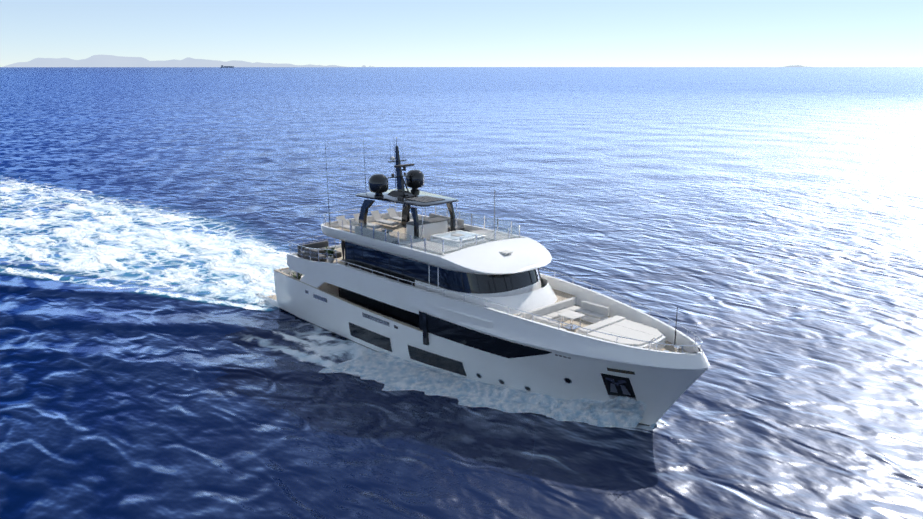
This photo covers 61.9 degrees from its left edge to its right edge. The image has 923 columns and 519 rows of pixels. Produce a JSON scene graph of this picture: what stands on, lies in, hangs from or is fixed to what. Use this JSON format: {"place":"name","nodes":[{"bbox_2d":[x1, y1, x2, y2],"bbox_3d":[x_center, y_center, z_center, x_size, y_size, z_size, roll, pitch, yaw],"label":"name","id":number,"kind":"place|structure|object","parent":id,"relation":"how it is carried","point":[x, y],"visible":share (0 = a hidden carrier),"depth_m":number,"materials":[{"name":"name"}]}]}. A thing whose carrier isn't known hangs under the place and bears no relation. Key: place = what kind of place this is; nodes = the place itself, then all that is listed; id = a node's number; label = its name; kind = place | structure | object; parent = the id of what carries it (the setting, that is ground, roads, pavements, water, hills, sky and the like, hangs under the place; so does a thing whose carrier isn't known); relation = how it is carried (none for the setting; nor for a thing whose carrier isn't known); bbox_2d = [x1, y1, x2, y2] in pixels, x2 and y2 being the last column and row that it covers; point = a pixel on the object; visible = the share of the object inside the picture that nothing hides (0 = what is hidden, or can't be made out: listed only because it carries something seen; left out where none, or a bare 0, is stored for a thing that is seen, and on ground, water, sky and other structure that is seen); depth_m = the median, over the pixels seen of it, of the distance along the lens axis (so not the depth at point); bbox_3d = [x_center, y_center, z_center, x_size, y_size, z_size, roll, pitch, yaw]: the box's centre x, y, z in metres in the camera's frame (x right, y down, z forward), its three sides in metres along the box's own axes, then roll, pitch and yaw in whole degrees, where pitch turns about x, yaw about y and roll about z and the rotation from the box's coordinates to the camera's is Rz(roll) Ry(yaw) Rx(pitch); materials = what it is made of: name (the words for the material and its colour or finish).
{"place":"outdoors","nodes":[
{"label":"outdoors","id":0,"kind":"place"},
{"bbox_2d":[3,55,806,66],"bbox_3d":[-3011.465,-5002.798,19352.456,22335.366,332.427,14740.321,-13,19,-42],"label":"mountains","id":1,"kind":"structure","parent":0,"point":[105,61],"depth_m":20773.87,"materials":[{"name":"white stone"}]},
{"bbox_2d":[0,67,922,518],"bbox_3d":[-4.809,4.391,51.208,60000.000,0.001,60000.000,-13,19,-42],"label":"sea","id":2,"kind":"structure","parent":0,"point":[762,227],"depth_m":62.85,"materials":[{"name":"blue liquid"}]},
{"bbox_2d":[256,290,656,428],"bbox_3d":[-2.338,4.034,48.336,17.682,2.291,33.783,-13,19,-42],"label":"wake foam","id":3,"kind":"object","parent":2,"relation":"on","point":[390,372],"visible":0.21,"depth_m":39.81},
{"bbox_2d":[265,137,709,425],"bbox_3d":[-0.519,0.022,45.405,7.740,13.740,33.429,-13,19,-42],"label":"yacht","id":4,"kind":"object","parent":2,"relation":"on","point":[451,293],"visible":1,"depth_m":41.55,"materials":[{"name":"white"}]},
{"bbox_2d":[0,0,922,66],"label":"sky","id":5,"kind":"structure","parent":0,"point":[346,33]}
]}

